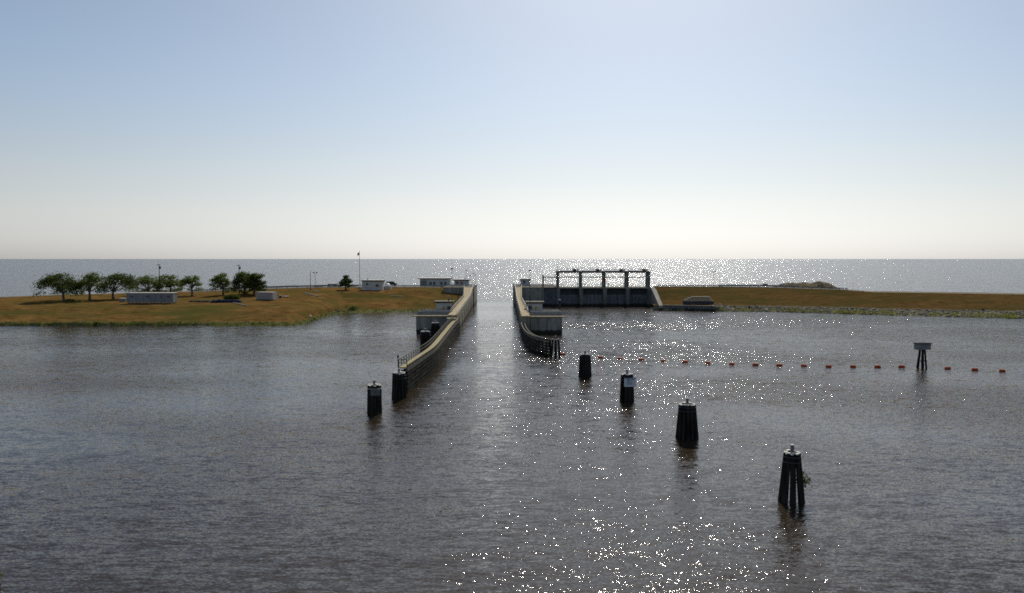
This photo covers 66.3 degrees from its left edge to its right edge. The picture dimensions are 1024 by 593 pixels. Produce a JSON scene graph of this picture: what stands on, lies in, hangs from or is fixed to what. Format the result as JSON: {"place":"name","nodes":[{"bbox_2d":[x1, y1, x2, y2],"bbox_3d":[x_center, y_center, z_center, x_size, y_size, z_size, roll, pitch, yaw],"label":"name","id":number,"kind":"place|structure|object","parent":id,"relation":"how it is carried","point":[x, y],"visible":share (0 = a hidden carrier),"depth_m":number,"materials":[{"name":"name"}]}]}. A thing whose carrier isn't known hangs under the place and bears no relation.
{"place":"outdoors","nodes":[
{"label":"outdoors","id":0,"kind":"place"},
{"bbox_2d":[0,286,463,325],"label":"embankment","id":1,"kind":"structure","parent":0,"point":[298,304],"depth_m":264.37,"materials":[{"name":"brown plant"}]},
{"bbox_2d":[31,271,84,300],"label":"tree","id":2,"kind":"object","parent":1,"relation":"on","point":[54,280],"visible":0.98,"depth_m":276.28,"materials":[{"name":"green plant"}]},
{"bbox_2d":[68,271,109,299],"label":"tree","id":3,"kind":"object","parent":1,"relation":"on","point":[89,284],"visible":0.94,"depth_m":280.51,"materials":[{"name":"green plant"}]},
{"bbox_2d":[95,272,140,298],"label":"tree","id":4,"kind":"object","parent":1,"relation":"on","point":[128,282],"visible":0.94,"depth_m":287.43,"materials":[{"name":"green plant"}]},
{"bbox_2d":[119,298,126,301],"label":"utility cabinet","id":5,"kind":"object","parent":1,"relation":"on","point":[122,299],"visible":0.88,"depth_m":273.85,"materials":[{"name":"grey metal"}]},
{"bbox_2d":[128,273,163,291],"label":"tree","id":6,"kind":"object","parent":1,"relation":"on","point":[145,281],"visible":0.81,"depth_m":308.60,"materials":[{"name":"green plant"}]},
{"bbox_2d":[127,292,177,303],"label":"office trailer","id":7,"kind":"object","parent":1,"relation":"on","point":[153,297],"visible":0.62,"depth_m":267.93,"materials":[{"name":"grey metal"}]},
{"bbox_2d":[150,274,184,291],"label":"tree","id":8,"kind":"object","parent":1,"relation":"on","point":[169,281],"visible":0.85,"depth_m":314.37,"materials":[{"name":"green plant"}]},
{"bbox_2d":[178,275,205,295],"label":"tree","id":9,"kind":"object","parent":1,"relation":"on","point":[189,279],"visible":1,"depth_m":305.63,"materials":[{"name":"green plant"}]},
{"bbox_2d":[188,300,210,301],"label":"tarp roll","id":10,"kind":"object","parent":1,"relation":"on","point":[199,301],"visible":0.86,"depth_m":274.47,"materials":[{"name":"black plastic"}]},
{"bbox_2d":[1,308,434,325],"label":"bank grass","id":11,"kind":"structure","parent":1,"relation":"on","point":[262,323],"depth_m":236.88,"materials":[{"name":"green plant"}]},
{"bbox_2d":[207,272,232,294],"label":"tree","id":12,"kind":"object","parent":1,"relation":"on","point":[222,281],"visible":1,"depth_m":305.16,"materials":[{"name":"green plant"}]},
{"bbox_2d":[210,299,241,302],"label":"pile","id":13,"kind":"object","parent":1,"relation":"on","point":[225,301],"visible":0.91,"depth_m":273.27,"materials":[{"name":"black plastic"}]},
{"bbox_2d":[223,294,239,298],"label":"bush","id":14,"kind":"object","parent":1,"relation":"on","point":[231,296],"visible":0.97,"depth_m":287.17,"materials":[{"name":"green plant"}]},
{"bbox_2d":[225,269,259,292],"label":"tree","id":15,"kind":"object","parent":1,"relation":"on","point":[239,279],"visible":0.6,"depth_m":305.21,"materials":[{"name":"green plant"}]},
{"bbox_2d":[238,273,268,294],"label":"tree","id":16,"kind":"object","parent":1,"relation":"on","point":[259,283],"visible":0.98,"depth_m":303.87,"materials":[{"name":"green plant"}]},
{"bbox_2d":[256,292,276,299],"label":"shipping container","id":17,"kind":"object","parent":1,"relation":"on","point":[266,295],"visible":0.94,"depth_m":285.60,"materials":[{"name":"metal"}]},
{"bbox_2d":[190,285,358,291],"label":"guard rail","id":18,"kind":"object","parent":1,"relation":"on","point":[281,287],"visible":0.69,"depth_m":336.58,"materials":[{"name":"grey metal"}]},
{"bbox_2d":[224,285,361,288],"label":"guard rail","id":19,"kind":"object","parent":1,"relation":"on","point":[296,285],"visible":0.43,"depth_m":347.53,"materials":[{"name":"grey metal"}]},
{"bbox_2d":[337,275,352,289],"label":"tree","id":20,"kind":"object","parent":1,"relation":"on","point":[346,281],"visible":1,"depth_m":330.02,"materials":[{"name":"green plant"}]},
{"bbox_2d":[357,251,360,288],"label":"flagpole","id":21,"kind":"object","parent":1,"relation":"on","point":[359,265],"visible":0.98,"depth_m":336.83,"materials":[{"name":"grey metal"}]},
{"bbox_2d":[361,278,384,289],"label":"block house","id":22,"kind":"structure","parent":1,"relation":"on","point":[367,284],"depth_m":330.26,"materials":[{"name":"grey concrete"}]},
{"bbox_2d":[384,283,391,288],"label":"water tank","id":23,"kind":"object","parent":1,"relation":"on","point":[387,286],"visible":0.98,"depth_m":334.38,"materials":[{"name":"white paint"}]},
{"bbox_2d":[385,281,396,284],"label":"parked car","id":24,"kind":"object","parent":1,"relation":"on","point":[391,282],"visible":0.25,"depth_m":355.11,"materials":[{"name":"white paint"}]},
{"bbox_2d":[385,285,442,287],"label":"guard rail","id":25,"kind":"object","parent":1,"relation":"on","point":[414,285],"visible":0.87,"depth_m":345.71,"materials":[{"name":"grey metal"}]},
{"bbox_2d":[418,278,451,286],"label":"service building","id":26,"kind":"structure","parent":1,"relation":"on","point":[436,282],"depth_m":362.06,"materials":[{"name":"grey concrete"}]},
{"bbox_2d":[421,280,426,284],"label":"door","id":27,"kind":"structure","parent":26,"relation":"in","point":[423,282],"depth_m":362.06,"materials":[{"name":"grey paint"}]},
{"bbox_2d":[194,287,314,291],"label":"road","id":28,"kind":"structure","parent":0,"point":[264,288],"depth_m":337.15,"materials":[{"name":"grey asphalt"}]},
{"bbox_2d":[0,259,1023,592],"bbox_3d":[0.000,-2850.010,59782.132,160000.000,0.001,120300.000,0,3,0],"label":"water","id":29,"kind":"structure","parent":0,"point":[492,453],"depth_m":84.55,"materials":[{"name":"grey liquid"}]},
{"bbox_2d":[367,380,381,413],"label":"mooring dolphin","id":30,"kind":"object","parent":29,"relation":"in","point":[374,405],"visible":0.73,"depth_m":101.50,"materials":[{"name":"black wood"}]},
{"bbox_2d":[368,389,381,396],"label":"notice board","id":31,"kind":"object","parent":30,"relation":"attached to","point":[374,392],"visible":1,"depth_m":101.12,"materials":[{"name":"grey"}]},
{"bbox_2d":[392,368,406,398],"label":"mooring dolphin","id":32,"kind":"object","parent":29,"relation":"in","point":[399,384],"visible":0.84,"depth_m":112.09,"materials":[{"name":"black wood"}]},
{"bbox_2d":[420,328,430,351],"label":"mooring dolphin","id":33,"kind":"object","parent":29,"relation":"in","point":[425,336],"visible":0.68,"depth_m":168.46,"materials":[{"name":"black wood"}]},
{"bbox_2d":[398,316,459,392],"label":"guide wall","id":34,"kind":"structure","parent":29,"relation":"in","point":[421,366],"depth_m":137.16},
{"bbox_2d":[431,320,439,339],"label":"mooring dolphin","id":35,"kind":"object","parent":29,"relation":"in","point":[435,327],"visible":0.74,"depth_m":194.02,"materials":[{"name":"black wood"}]},
{"bbox_2d":[412,283,476,332],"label":"lock wall","id":36,"kind":"structure","parent":29,"relation":"in","point":[426,318],"depth_m":227.59,"materials":[{"name":"concrete"}]},
{"bbox_2d":[434,298,454,309],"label":"control house","id":37,"kind":"structure","parent":36,"relation":"attached to","point":[443,304],"depth_m":232.38,"materials":[{"name":"grey"}]},
{"bbox_2d":[453,277,469,285],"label":"control house","id":38,"kind":"structure","parent":36,"relation":"attached to","point":[464,282],"depth_m":352.08,"materials":[{"name":"grey concrete"}]},
{"bbox_2d":[521,322,551,355],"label":"guide wall","id":39,"kind":"structure","parent":29,"relation":"in","point":[533,342],"depth_m":168.37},
{"bbox_2d":[513,282,565,333],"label":"lock wall","id":40,"kind":"structure","parent":29,"relation":"in","point":[542,321],"depth_m":227.87,"materials":[{"name":"concrete"}]},
{"bbox_2d":[519,278,530,284],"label":"control house","id":41,"kind":"structure","parent":40,"relation":"on","point":[524,281],"depth_m":352.10,"materials":[{"name":"grey concrete"}]},
{"bbox_2d":[525,301,543,310],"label":"control house","id":42,"kind":"structure","parent":40,"relation":"attached to","point":[534,305],"depth_m":230.39,"materials":[{"name":"grey"}]},
{"bbox_2d":[550,336,560,357],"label":"mooring dolphin","id":43,"kind":"object","parent":29,"relation":"in","point":[554,341],"visible":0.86,"depth_m":158.27,"materials":[{"name":"black wood"}]},
{"bbox_2d":[578,350,591,376],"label":"mooring dolphin","id":44,"kind":"object","parent":29,"relation":"in","point":[585,364],"visible":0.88,"depth_m":133.42,"materials":[{"name":"black wood"}]},
{"bbox_2d":[542,264,662,309],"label":"spillway","id":45,"kind":"object","parent":29,"relation":"in","point":[626,294],"visible":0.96,"depth_m":334.43,"materials":[{"name":"concrete"}]},
{"bbox_2d":[620,369,633,401],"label":"mooring dolphin","id":46,"kind":"object","parent":29,"relation":"in","point":[626,394],"visible":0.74,"depth_m":110.34,"materials":[{"name":"black wood"}]},
{"bbox_2d":[624,378,635,386],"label":"notice board","id":47,"kind":"object","parent":46,"relation":"attached to","point":[629,382],"visible":1,"depth_m":109.66,"materials":[{"name":"white"}]},
{"bbox_2d":[675,398,698,439],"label":"mooring dolphin","id":48,"kind":"object","parent":29,"relation":"in","point":[687,426],"visible":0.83,"depth_m":86.99,"materials":[{"name":"black wood"}]},
{"bbox_2d":[778,444,804,504],"bbox_3d":[23.104,15.587,64.766,2.467,6.774,2.461,0,3,0],"label":"mooring dolphin","id":49,"kind":"object","parent":29,"relation":"in","point":[791,470],"visible":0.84,"depth_m":64.14,"materials":[{"name":"black wood"}]},
{"bbox_2d":[796,470,811,487],"bbox_3d":[23.890,15.033,64.584,1.692,1.506,1.343,0,3,0],"label":"weed clump","id":50,"kind":"object","parent":49,"relation":"attached to","point":[804,481],"visible":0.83,"depth_m":64.43,"materials":[{"name":"green plant"}]},
{"bbox_2d":[914,343,932,367],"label":"platform marker","id":51,"kind":"object","parent":29,"relation":"in","point":[922,348],"visible":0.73,"depth_m":143.58,"materials":[{"name":"grey paint"}]},
{"bbox_2d":[0,0,1023,258],"label":"sky","id":52,"kind":"structure","parent":0,"point":[130,129],"materials":[{"name":"blue"}]},
{"bbox_2d":[658,286,859,290],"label":"road","id":53,"kind":"structure","parent":0,"point":[743,286],"depth_m":362.69,"materials":[{"name":"grey asphalt"}]},
{"bbox_2d":[653,286,1023,318],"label":"embankment","id":54,"kind":"structure","parent":0,"point":[791,297],"depth_m":310.49,"materials":[{"name":"brown plant"}]},
{"bbox_2d":[663,305,715,310],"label":"bulkhead wall","id":55,"kind":"structure","parent":54,"relation":"on","point":[697,308],"depth_m":301.81,"materials":[{"name":"concrete"}]},
{"bbox_2d":[683,296,713,304],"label":"stop log stack","id":56,"kind":"object","parent":54,"relation":"on","point":[687,301],"visible":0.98,"depth_m":309.15,"materials":[{"name":"paint"}]},
{"bbox_2d":[657,285,847,289],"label":"guard rail","id":57,"kind":"object","parent":54,"relation":"on","point":[749,286],"visible":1,"depth_m":355.01,"materials":[{"name":"grey metal"}]},
{"bbox_2d":[723,284,798,287],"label":"guard rail","id":58,"kind":"object","parent":54,"relation":"on","point":[763,285],"visible":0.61,"depth_m":361.74,"materials":[{"name":"grey metal"}]},
{"bbox_2d":[779,281,836,288],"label":"rubble mound","id":59,"kind":"object","parent":54,"relation":"on","point":[815,284],"visible":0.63,"depth_m":367.98,"materials":[{"name":"stone"}]},
{"bbox_2d":[714,303,1023,318],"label":"riprap","id":60,"kind":"object","parent":54,"relation":"on","point":[926,311],"visible":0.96,"depth_m":285.80,"materials":[{"name":"stone"}]},
{"bbox_2d":[716,307,1023,317],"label":"waterside weeds","id":61,"kind":"object","parent":60,"relation":"on","point":[1005,315],"visible":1,"depth_m":281.36,"materials":[{"name":"green plant"}]},
{"bbox_2d":[864,291,999,293],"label":"track","id":62,"kind":"structure","parent":0,"point":[936,292],"depth_m":320.19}
]}

